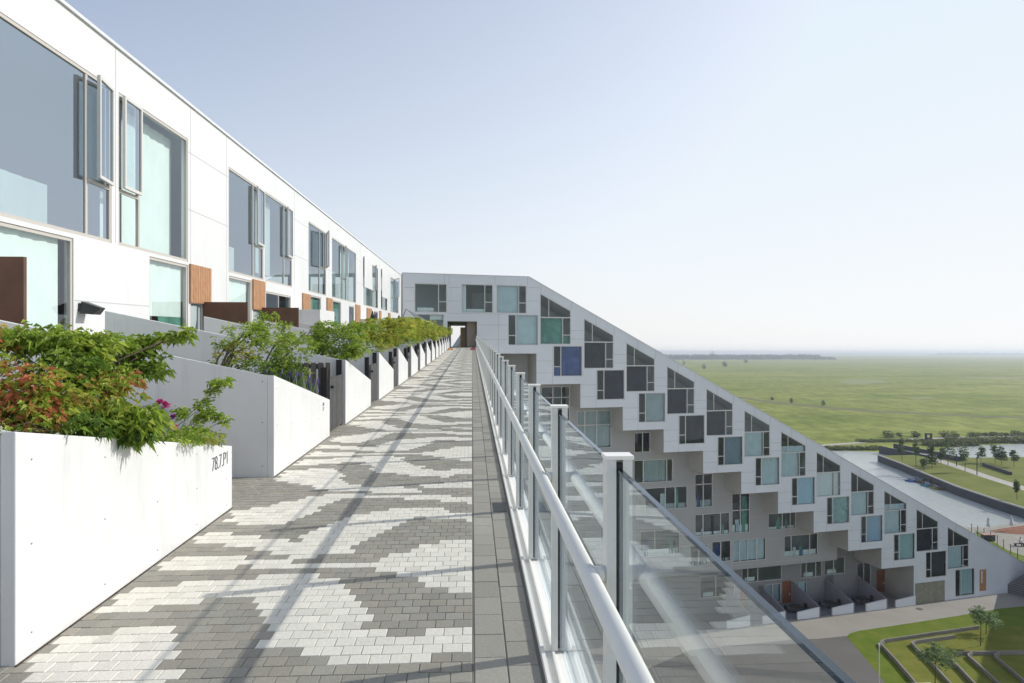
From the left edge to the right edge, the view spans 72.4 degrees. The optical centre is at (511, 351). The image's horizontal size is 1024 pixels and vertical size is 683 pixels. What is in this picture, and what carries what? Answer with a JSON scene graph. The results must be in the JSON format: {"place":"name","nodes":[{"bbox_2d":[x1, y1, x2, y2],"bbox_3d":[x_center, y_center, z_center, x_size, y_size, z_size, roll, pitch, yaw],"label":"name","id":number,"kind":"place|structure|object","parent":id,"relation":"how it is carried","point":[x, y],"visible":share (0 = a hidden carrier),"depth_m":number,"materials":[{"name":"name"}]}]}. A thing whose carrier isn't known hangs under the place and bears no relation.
{"place":"outdoors","nodes":[
{"label":"outdoors","id":0,"kind":"place"},
{"bbox_2d":[0,0,401,334],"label":"terrace apartment building","id":1,"kind":"structure","parent":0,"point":[130,185],"depth_m":16.98,"materials":[{"name":"painted concrete"},{"name":"glass"},{"name":"metal"}]},
{"bbox_2d":[0,222,71,329],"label":"window","id":2,"kind":"structure","parent":1,"relation":"in","point":[41,251],"depth_m":11.63,"materials":[{"name":"beige"}]},
{"bbox_2d":[0,12,113,242],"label":"window","id":3,"kind":"structure","parent":1,"relation":"in","point":[21,198],"depth_m":12.75,"materials":[{"name":"beige"}]},
{"bbox_2d":[78,301,104,314],"bbox_3d":[-7.553,-0.790,12.605,0.382,0.243,0.286,0,0,0],"label":"wall lamp","id":4,"kind":"object","parent":1,"relation":"attached to","point":[88,308],"visible":1,"depth_m":12.49,"materials":[{"name":"black"}]},
{"bbox_2d":[100,92,187,261],"bbox_3d":[-8.107,-3.697,15.593,0.494,3.129,3.402,0,0,-5],"label":"window","id":5,"kind":"structure","parent":1,"relation":"in","point":[146,153],"depth_m":15.88,"materials":[{"name":"beige"}]},
{"bbox_2d":[149,257,186,326],"bbox_3d":[-8.062,-0.896,16.270,0.179,2.491,2.062,0,0,-3],"label":"window","id":6,"kind":"structure","parent":1,"relation":"in","point":[164,276],"depth_m":16.43,"materials":[{"name":"beige"}]},
{"bbox_2d":[191,305,199,329],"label":"window","id":7,"kind":"structure","parent":1,"relation":"in","point":[195,309],"depth_m":17.93,"materials":[{"name":"white"}]},
{"bbox_2d":[229,276,250,322],"bbox_3d":[-8.333,-1.029,21.257,0.151,2.471,2.060,0,0,-3],"label":"window","id":8,"kind":"structure","parent":1,"relation":"in","point":[237,286],"depth_m":21.56,"materials":[{"name":"beige"}]},
{"bbox_2d":[228,167,264,279],"bbox_3d":[-8.428,-3.876,21.875,0.482,3.128,3.374,0,0,0],"label":"window","id":9,"kind":"structure","parent":1,"relation":"in","point":[262,193],"depth_m":22.62,"materials":[{"name":"beige"}]},
{"bbox_2d":[255,192,292,287],"bbox_3d":[-8.641,-3.980,25.504,0.507,3.135,3.605,0,0,0],"label":"window","id":10,"kind":"structure","parent":1,"relation":"in","point":[267,206],"depth_m":25.63,"materials":[{"name":"beige"}]},
{"bbox_2d":[56,347,545,682],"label":"walkway bed","id":11,"kind":"object","parent":1,"relation":"on","point":[533,633],"depth_m":4.41,"materials":[{"name":"grey"}]},
{"bbox_2d":[0,406,163,434],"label":"raised terrace","id":12,"kind":"structure","parent":11,"relation":"on","point":[160,407],"depth_m":7.46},
{"bbox_2d":[0,256,26,324],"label":"steel partition","id":13,"kind":"object","parent":12,"relation":"on","point":[13,289],"visible":0.4,"depth_m":8.44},
{"bbox_2d":[203,302,247,330],"bbox_3d":[-7.474,-0.517,18.264,1.142,1.572,0.060,0,0,-3],"label":"steel partition","id":14,"kind":"object","parent":12,"relation":"on","point":[235,312],"visible":0.36,"depth_m":18.24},
{"bbox_2d":[261,308,298,327],"bbox_3d":[-7.715,-0.675,23.266,1.232,1.602,0.060,0,0,-3],"label":"steel partition","id":15,"kind":"object","parent":12,"relation":"on","point":[289,315],"visible":0.36,"depth_m":23.25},
{"bbox_2d":[299,310,333,327],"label":"terrace wall","id":16,"kind":"structure","parent":12,"relation":"on","point":[311,317],"depth_m":25.87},
{"bbox_2d":[0,429,232,666],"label":"garden planter","id":17,"kind":"object","parent":11,"relation":"on","point":[88,525],"visible":0.99,"depth_m":3.93,"materials":[{"name":"concrete"}]},
{"bbox_2d":[0,319,199,434],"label":"flowering shrub","id":18,"kind":"object","parent":17,"relation":"in","point":[94,359],"visible":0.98,"depth_m":4.17,"materials":[{"name":"green plant"}]},
{"bbox_2d":[52,396,176,454],"bbox_3d":[-2.487,0.505,4.442,0.616,0.470,0.807,0,0,-18],"label":"glossy shrub","id":19,"kind":"object","parent":17,"relation":"in","point":[136,428],"visible":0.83,"depth_m":4.34,"materials":[{"name":"green plant"}]},
{"bbox_2d":[158,405,227,447],"bbox_3d":[-2.568,0.660,5.611,0.596,0.475,0.925,0,0,-27],"label":"ground cover plant","id":20,"kind":"object","parent":17,"relation":"in","point":[194,435],"visible":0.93,"depth_m":5.52,"materials":[{"name":"green plant"}]},
{"bbox_2d":[177,376,235,429],"bbox_3d":[-2.620,0.559,5.867,0.609,0.707,0.250,0,0,0],"label":"tall thin plant","id":21,"kind":"object","parent":17,"relation":"in","point":[215,385],"visible":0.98,"depth_m":5.85,"materials":[{"name":"green plant"}]},
{"bbox_2d":[0,320,329,477],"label":"garden planter","id":22,"kind":"object","parent":11,"relation":"on","point":[278,425],"visible":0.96,"depth_m":7.70,"materials":[{"name":"concrete"}]},
{"bbox_2d":[208,311,283,372],"bbox_3d":[-3.209,-0.030,8.489,0.955,0.986,0.669,0,0,-37],"label":"tree","id":23,"kind":"object","parent":22,"relation":"on","point":[259,327],"visible":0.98,"depth_m":8.46,"materials":[{"name":"green plant"}]},
{"bbox_2d":[254,320,324,381],"bbox_3d":[-3.029,0.093,9.362,0.748,1.062,1.265,0,0,27],"label":"tree","id":24,"kind":"object","parent":22,"relation":"in","point":[285,360],"visible":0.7,"depth_m":9.41,"materials":[{"name":"green plant"}]},
{"bbox_2d":[264,369,318,394],"bbox_3d":[-3.050,0.501,9.700,0.669,0.608,1.488,0,0,0],"label":"lavender","id":25,"kind":"object","parent":22,"relation":"in","point":[305,384],"visible":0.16,"depth_m":9.24,"materials":[{"name":"green plant"}]},
{"bbox_2d":[0,347,471,682],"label":"walkway pavers","id":26,"kind":"object","parent":11,"relation":"on","point":[288,503],"visible":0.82,"depth_m":4.52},
{"bbox_2d":[265,363,330,395],"bbox_3d":[-3.328,0.675,10.881,1.007,1.021,0.070,0,0,-3],"label":"slatted screen","id":27,"kind":"object","parent":26,"relation":"on","point":[314,366],"visible":0.19,"depth_m":10.86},
{"bbox_2d":[321,360,342,431],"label":"slatted gate","id":28,"kind":"structure","parent":26,"relation":"on","point":[332,389],"depth_m":11.19,"materials":[{"name":"black"}]},
{"bbox_2d":[364,352,377,402],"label":"slatted gate","id":29,"kind":"structure","parent":26,"relation":"on","point":[371,372],"depth_m":15.62,"materials":[{"name":"black"}]},
{"bbox_2d":[389,348,397,386],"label":"slatted gate","id":30,"kind":"structure","parent":26,"relation":"on","point":[393,362],"depth_m":20.10,"materials":[{"name":"black"}]},
{"bbox_2d":[105,311,370,424],"bbox_3d":[-4.882,0.285,13.481,4.044,1.972,3.250,0,0,0],"label":"garden planter","id":31,"kind":"object","parent":11,"relation":"on","point":[356,392],"visible":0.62,"depth_m":11.96,"materials":[{"name":"concrete"}]},
{"bbox_2d":[295,320,371,361],"bbox_3d":[-3.132,-0.116,12.778,1.223,0.957,1.307,0,0,35],"label":"tree","id":32,"kind":"object","parent":31,"relation":"in","point":[353,348],"visible":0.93,"depth_m":12.59,"materials":[{"name":"green plant"}]},
{"bbox_2d":[204,317,393,399],"bbox_3d":[-5.132,0.160,17.851,4.044,1.972,3.250,0,0,0],"label":"garden planter","id":33,"kind":"object","parent":11,"relation":"on","point":[385,373],"visible":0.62,"depth_m":16.43,"materials":[{"name":"concrete"}]},
{"bbox_2d":[363,322,394,357],"bbox_3d":[-3.367,-0.246,17.509,0.740,0.976,1.474,0,0,27],"label":"tree","id":34,"kind":"object","parent":33,"relation":"in","point":[384,347],"visible":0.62,"depth_m":17.51,"materials":[{"name":"green plant"}]},
{"bbox_2d":[264,321,407,385],"bbox_3d":[-5.382,0.035,22.221,4.044,1.972,3.250,0,0,0],"label":"garden planter","id":35,"kind":"object","parent":11,"relation":"on","point":[402,369],"visible":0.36,"depth_m":20.81,"materials":[{"name":"concrete"}]},
{"bbox_2d":[356,316,417,347],"bbox_3d":[-4.119,-0.443,22.526,2.251,1.371,3.156,0,0,0],"label":"tree","id":36,"kind":"object","parent":35,"relation":"in","point":[391,332],"visible":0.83,"depth_m":21.94,"materials":[{"name":"green plant"}]},
{"bbox_2d":[299,322,417,375],"bbox_3d":[-5.631,-0.090,26.591,4.044,1.972,3.250,0,0,0],"label":"garden planter","id":37,"kind":"object","parent":11,"relation":"on","point":[414,363],"visible":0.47,"depth_m":25.25,"materials":[{"name":"concrete"}]},
{"bbox_2d":[376,318,434,343],"bbox_3d":[-4.099,-0.592,26.457,2.277,1.410,2.937,0,0,0],"label":"shrub","id":38,"kind":"object","parent":37,"relation":"in","point":[419,330],"visible":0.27,"depth_m":26.95,"materials":[{"name":"green plant"}]},
{"bbox_2d":[472,349,541,682],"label":"walkway kerb slabs","id":39,"kind":"structure","parent":11,"relation":"on","point":[491,663],"depth_m":4.49,"materials":[{"name":"concrete"}]},
{"bbox_2d":[475,336,855,682],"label":"glass railing","id":40,"kind":"object","parent":11,"relation":"on","point":[529,423],"visible":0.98,"depth_m":3.42,"materials":[{"name":"metal"}]},
{"bbox_2d":[308,221,328,295],"bbox_3d":[-8.914,-4.162,31.868,0.705,3.135,3.567,0,0,6],"label":"window","id":41,"kind":"structure","parent":1,"relation":"in","point":[319,230],"depth_m":32.32,"materials":[{"name":"beige"}]},
{"bbox_2d":[332,237,355,302],"bbox_3d":[-9.358,-4.358,38.740,0.598,3.239,7.269,0,0,-3],"label":"window","id":42,"kind":"structure","parent":1,"relation":"in","point":[344,256],"depth_m":39.40,"materials":[{"name":"beige"}]},
{"bbox_2d":[363,258,377,308],"bbox_3d":[-9.843,-4.646,48.801,0.802,3.231,6.992,0,0,-3],"label":"window","id":43,"kind":"structure","parent":1,"relation":"in","point":[368,292],"depth_m":50.00,"materials":[{"name":"blue"}]},
{"bbox_2d":[64,0,1023,353],"label":"sky","id":44,"kind":"structure","parent":0,"point":[693,176],"materials":[{"name":"blue"}]},
{"bbox_2d":[648,636,884,682],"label":"courtyard road","id":45,"kind":"structure","parent":0,"point":[788,661],"depth_m":70.33,"materials":[{"name":"asphalt"}]},
{"bbox_2d":[582,563,1023,682],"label":"courtyard paving","id":46,"kind":"structure","parent":0,"point":[657,641],"depth_m":80.04,"materials":[{"name":"concrete"}]},
{"bbox_2d":[394,272,1023,627],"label":"sloping apartment building","id":47,"kind":"structure","parent":46,"relation":"on","point":[753,497],"depth_m":81.90,"materials":[{"name":"metal"}]},
{"bbox_2d":[461,284,492,312],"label":"window","id":48,"kind":"structure","parent":47,"relation":"in","point":[463,286],"depth_m":71.69,"materials":[{"name":"silver metal"}]},
{"bbox_2d":[496,285,526,313],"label":"window","id":49,"kind":"structure","parent":47,"relation":"in","point":[507,296],"depth_m":72.91,"materials":[{"name":"silver metal"}]},
{"bbox_2d":[508,314,537,344],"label":"window","id":50,"kind":"structure","parent":47,"relation":"in","point":[526,327],"depth_m":73.48,"materials":[{"name":"glass"}]},
{"bbox_2d":[540,293,570,343],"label":"window","id":51,"kind":"structure","parent":47,"relation":"in","point":[551,328],"depth_m":74.31,"materials":[{"name":"glass"}]},
{"bbox_2d":[553,346,581,376],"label":"window","id":52,"kind":"structure","parent":47,"relation":"in","point":[570,356],"depth_m":74.86,"materials":[{"name":"glass"}]},
{"bbox_2d":[577,410,610,448],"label":"window","id":53,"kind":"structure","parent":47,"relation":"in","point":[595,425],"depth_m":78.97,"materials":[{"name":"teal glass"}]},
{"bbox_2d":[584,319,613,368],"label":"window","id":54,"kind":"structure","parent":47,"relation":"in","point":[593,351],"depth_m":75.65,"materials":[{"name":"glass"}]},
{"bbox_2d":[597,370,624,399],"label":"window","id":55,"kind":"structure","parent":47,"relation":"in","point":[612,379],"depth_m":76.24,"materials":[{"name":"glass"}]},
{"bbox_2d":[626,343,654,391],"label":"window","id":56,"kind":"structure","parent":47,"relation":"in","point":[635,374],"depth_m":77.01,"materials":[{"name":"glass"}]},
{"bbox_2d":[634,432,649,452],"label":"window","id":57,"kind":"structure","parent":47,"relation":"in","point":[641,441],"depth_m":80.61,"materials":[{"name":"glass"}]},
{"bbox_2d":[639,393,664,422],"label":"window","id":58,"kind":"structure","parent":47,"relation":"in","point":[654,402],"depth_m":77.63,"materials":[{"name":"glass"}]},
{"bbox_2d":[634,459,672,482],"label":"window","id":59,"kind":"structure","parent":47,"relation":"in","point":[653,470],"depth_m":81.10,"materials":[{"name":"glass"}]},
{"bbox_2d":[640,529,679,557],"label":"window","id":60,"kind":"structure","parent":47,"relation":"in","point":[671,550],"depth_m":81.28,"materials":[{"name":"glass"}]},
{"bbox_2d":[645,486,686,510],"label":"window","id":61,"kind":"structure","parent":47,"relation":"in","point":[676,505],"depth_m":81.50,"materials":[{"name":"glass"}]},
{"bbox_2d":[667,366,693,413],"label":"window","id":62,"kind":"structure","parent":47,"relation":"in","point":[676,397],"depth_m":78.42,"materials":[{"name":"glass"}]},
{"bbox_2d":[679,415,704,443],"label":"window","id":63,"kind":"structure","parent":47,"relation":"in","point":[693,423],"depth_m":79.01,"materials":[{"name":"glass"}]},
{"bbox_2d":[695,473,712,507],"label":"window","id":64,"kind":"structure","parent":47,"relation":"in","point":[699,503],"depth_m":82.75,"materials":[{"name":"silver metal"}]},
{"bbox_2d":[695,512,729,536],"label":"window","id":65,"kind":"structure","parent":47,"relation":"in","point":[702,533],"depth_m":83.21,"materials":[{"name":"silver metal"}]},
{"bbox_2d":[706,389,732,435],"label":"window","id":66,"kind":"structure","parent":47,"relation":"in","point":[714,418],"depth_m":79.77,"materials":[{"name":"glass"}]},
{"bbox_2d":[718,436,742,465],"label":"window","id":67,"kind":"structure","parent":47,"relation":"in","point":[732,444],"depth_m":80.37,"materials":[{"name":"glass"}]},
{"bbox_2d":[732,493,749,532],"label":"window","id":68,"kind":"structure","parent":47,"relation":"in","point":[736,528],"depth_m":84.33,"materials":[{"name":"silver metal"}]},
{"bbox_2d":[733,538,765,562],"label":"window","id":69,"kind":"structure","parent":47,"relation":"in","point":[746,549],"depth_m":84.60,"materials":[{"name":"glass"}]},
{"bbox_2d":[744,410,769,456],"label":"window","id":70,"kind":"structure","parent":47,"relation":"in","point":[753,439],"depth_m":81.18,"materials":[{"name":"glass"}]},
{"bbox_2d":[755,457,779,485],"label":"window","id":71,"kind":"structure","parent":47,"relation":"in","point":[769,465],"depth_m":81.74,"materials":[{"name":"glass"}]},
{"bbox_2d":[782,580,790,602],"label":"door","id":72,"kind":"structure","parent":47,"relation":"in","point":[786,585],"depth_m":87.59,"materials":[{"name":"brown wood"}]},
{"bbox_2d":[781,432,805,476],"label":"window","id":73,"kind":"structure","parent":47,"relation":"in","point":[789,454],"depth_m":82.62,"materials":[{"name":"glass"}]},
{"bbox_2d":[784,533,817,557],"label":"window","id":74,"kind":"structure","parent":47,"relation":"in","point":[795,553],"depth_m":86.59,"materials":[{"name":"glass"}]},
{"bbox_2d":[792,477,814,505],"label":"window","id":75,"kind":"structure","parent":47,"relation":"in","point":[804,484],"depth_m":83.13,"materials":[{"name":"glass"}]},
{"bbox_2d":[817,452,840,496],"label":"window","id":76,"kind":"structure","parent":47,"relation":"in","point":[824,479],"depth_m":84.00,"materials":[{"name":"glass"}]},
{"bbox_2d":[827,496,849,524],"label":"window","id":77,"kind":"structure","parent":47,"relation":"in","point":[839,504],"depth_m":84.52,"materials":[{"name":"glass"}]},
{"bbox_2d":[851,472,873,515],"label":"window","id":78,"kind":"structure","parent":47,"relation":"in","point":[858,498],"depth_m":85.29,"materials":[{"name":"glass"}]},
{"bbox_2d":[861,515,882,542],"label":"window","id":79,"kind":"structure","parent":47,"relation":"in","point":[872,523],"depth_m":85.87,"materials":[{"name":"glass"}]},
{"bbox_2d":[876,569,884,591],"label":"door","id":80,"kind":"structure","parent":47,"relation":"in","point":[880,574],"depth_m":91.61,"materials":[{"name":"brown wood"}]},
{"bbox_2d":[884,491,906,533],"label":"window","id":81,"kind":"structure","parent":47,"relation":"in","point":[891,517],"depth_m":86.71,"materials":[{"name":"glass"}]},
{"bbox_2d":[894,533,914,560],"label":"window","id":82,"kind":"structure","parent":47,"relation":"in","point":[905,541],"depth_m":87.27,"materials":[{"name":"glass"}]},
{"bbox_2d":[916,509,937,551],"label":"window","id":83,"kind":"structure","parent":47,"relation":"in","point":[922,534],"depth_m":88.05,"materials":[{"name":"black metal"}]},
{"bbox_2d":[926,550,945,577],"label":"window","id":84,"kind":"structure","parent":47,"relation":"in","point":[936,557],"depth_m":88.64,"materials":[{"name":"glass"}]},
{"bbox_2d":[948,527,968,568],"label":"window","id":85,"kind":"structure","parent":47,"relation":"in","point":[954,552],"depth_m":89.44,"materials":[{"name":"glass"}]},
{"bbox_2d":[955,568,974,596],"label":"window","id":86,"kind":"structure","parent":47,"relation":"in","point":[965,575],"depth_m":89.97,"materials":[{"name":"glass"}]},
{"bbox_2d":[695,589,750,628],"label":"garden enclosure","id":87,"kind":"object","parent":46,"relation":"on","point":[736,614],"visible":1,"depth_m":82.41,"materials":[{"name":"concrete"}]},
{"bbox_2d":[746,585,785,624],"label":"garden enclosure","id":88,"kind":"object","parent":46,"relation":"on","point":[758,615],"visible":0.52,"depth_m":83.52,"materials":[{"name":"concrete"}]},
{"bbox_2d":[780,582,819,620],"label":"garden enclosure","id":89,"kind":"object","parent":46,"relation":"on","point":[801,597],"visible":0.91,"depth_m":84.63,"materials":[{"name":"concrete"}]},
{"bbox_2d":[814,578,854,615],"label":"garden enclosure","id":90,"kind":"object","parent":46,"relation":"on","point":[834,593],"visible":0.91,"depth_m":86.14,"materials":[{"name":"concrete"}]},
{"bbox_2d":[848,575,887,611],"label":"garden enclosure","id":91,"kind":"object","parent":46,"relation":"on","point":[867,590],"visible":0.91,"depth_m":87.49,"materials":[{"name":"concrete"}]},
{"bbox_2d":[1007,574,1023,595],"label":"ribbed wing","id":92,"kind":"structure","parent":46,"relation":"on","point":[1015,586],"depth_m":90.73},
{"bbox_2d":[664,354,1023,451],"bbox_3d":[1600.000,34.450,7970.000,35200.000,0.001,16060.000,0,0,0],"label":"meadow","id":93,"kind":"structure","parent":0,"point":[944,384],"depth_m":595.44,"materials":[{"name":"green plant"}]},
{"bbox_2d":[665,354,836,359],"bbox_3d":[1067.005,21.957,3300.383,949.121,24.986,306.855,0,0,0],"label":"forest","id":94,"kind":"object","parent":93,"relation":"on","point":[745,356],"visible":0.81,"depth_m":3207.07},
{"bbox_2d":[824,444,885,450],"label":"shore reeds","id":95,"kind":"object","parent":93,"relation":"on","point":[855,447],"visible":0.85,"depth_m":246.04,"materials":[{"name":"green plant"}]},
{"bbox_2d":[737,396,1023,418],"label":"meadow ditch","id":96,"kind":"object","parent":93,"relation":"in","point":[872,410],"visible":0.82,"depth_m":411.99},
{"bbox_2d":[855,438,939,442],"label":"shore reeds","id":97,"kind":"object","parent":93,"relation":"on","point":[887,440],"visible":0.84,"depth_m":268.08,"materials":[{"name":"green plant"}]},
{"bbox_2d":[879,443,938,456],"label":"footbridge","id":98,"kind":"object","parent":93,"relation":"on","point":[893,451],"visible":0.5,"depth_m":230.78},
{"bbox_2d":[918,438,981,446],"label":"shore scrub","id":99,"kind":"object","parent":93,"relation":"on","point":[961,442],"visible":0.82,"depth_m":256.88,"materials":[{"name":"green plant"}]},
{"bbox_2d":[940,434,1023,443],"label":"shore reeds","id":100,"kind":"object","parent":93,"relation":"on","point":[1001,439],"visible":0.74,"depth_m":265.43,"materials":[{"name":"green plant"}]},
{"bbox_2d":[832,451,1023,526],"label":"canal water","id":101,"kind":"structure","parent":0,"point":[961,511],"depth_m":164.37,"materials":[{"name":"grey liquid"}]},
{"bbox_2d":[878,455,1023,517],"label":"quay wall","id":102,"kind":"structure","parent":101,"relation":"in","point":[998,504],"depth_m":165.53,"materials":[{"name":"grey"}]},
{"bbox_2d":[847,606,1023,682],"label":"courtyard lawn","id":103,"kind":"structure","parent":0,"point":[865,643],"depth_m":78.87,"materials":[{"name":"green plant"}]},
{"bbox_2d":[882,455,1023,506],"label":"island lawn","id":104,"kind":"structure","parent":0,"point":[978,484],"depth_m":186.67,"materials":[{"name":"green plant"}]},
{"bbox_2d":[883,625,1023,682],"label":"terraced lawn","id":105,"kind":"structure","parent":0,"point":[992,639],"depth_m":72.39,"materials":[{"name":"green plant"}]},
{"bbox_2d":[880,625,979,682],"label":"seating wall","id":106,"kind":"structure","parent":105,"relation":"on","point":[897,662],"depth_m":76.57,"materials":[{"name":"concrete"}]},
{"bbox_2d":[911,635,955,682],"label":"seating wall","id":107,"kind":"structure","parent":105,"relation":"on","point":[939,672],"depth_m":75.50,"materials":[{"name":"concrete"}]},
{"bbox_2d":[914,641,963,682],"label":"young tree","id":108,"kind":"object","parent":105,"relation":"on","point":[933,656],"visible":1,"depth_m":64.98,"materials":[{"name":"green plant"}]},
{"bbox_2d":[968,605,1000,645],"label":"young tree","id":109,"kind":"object","parent":105,"relation":"on","point":[989,615],"visible":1,"depth_m":74.79,"materials":[{"name":"green plant"}]},
{"bbox_2d":[955,650,1023,655],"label":"seating wall","id":110,"kind":"structure","parent":105,"relation":"on","point":[1014,652],"depth_m":72.73,"materials":[{"name":"concrete"}]},
{"bbox_2d":[933,458,1023,489],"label":"island path","id":111,"kind":"structure","parent":0,"point":[986,476],"depth_m":185.09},
{"bbox_2d":[938,444,1023,457],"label":"pond water","id":112,"kind":"structure","parent":0,"point":[1018,448],"depth_m":246.98,"materials":[{"name":"grey liquid"}]},
{"bbox_2d":[964,523,1023,555],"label":"canal terrace","id":113,"kind":"structure","parent":0,"point":[1011,539],"depth_m":117.62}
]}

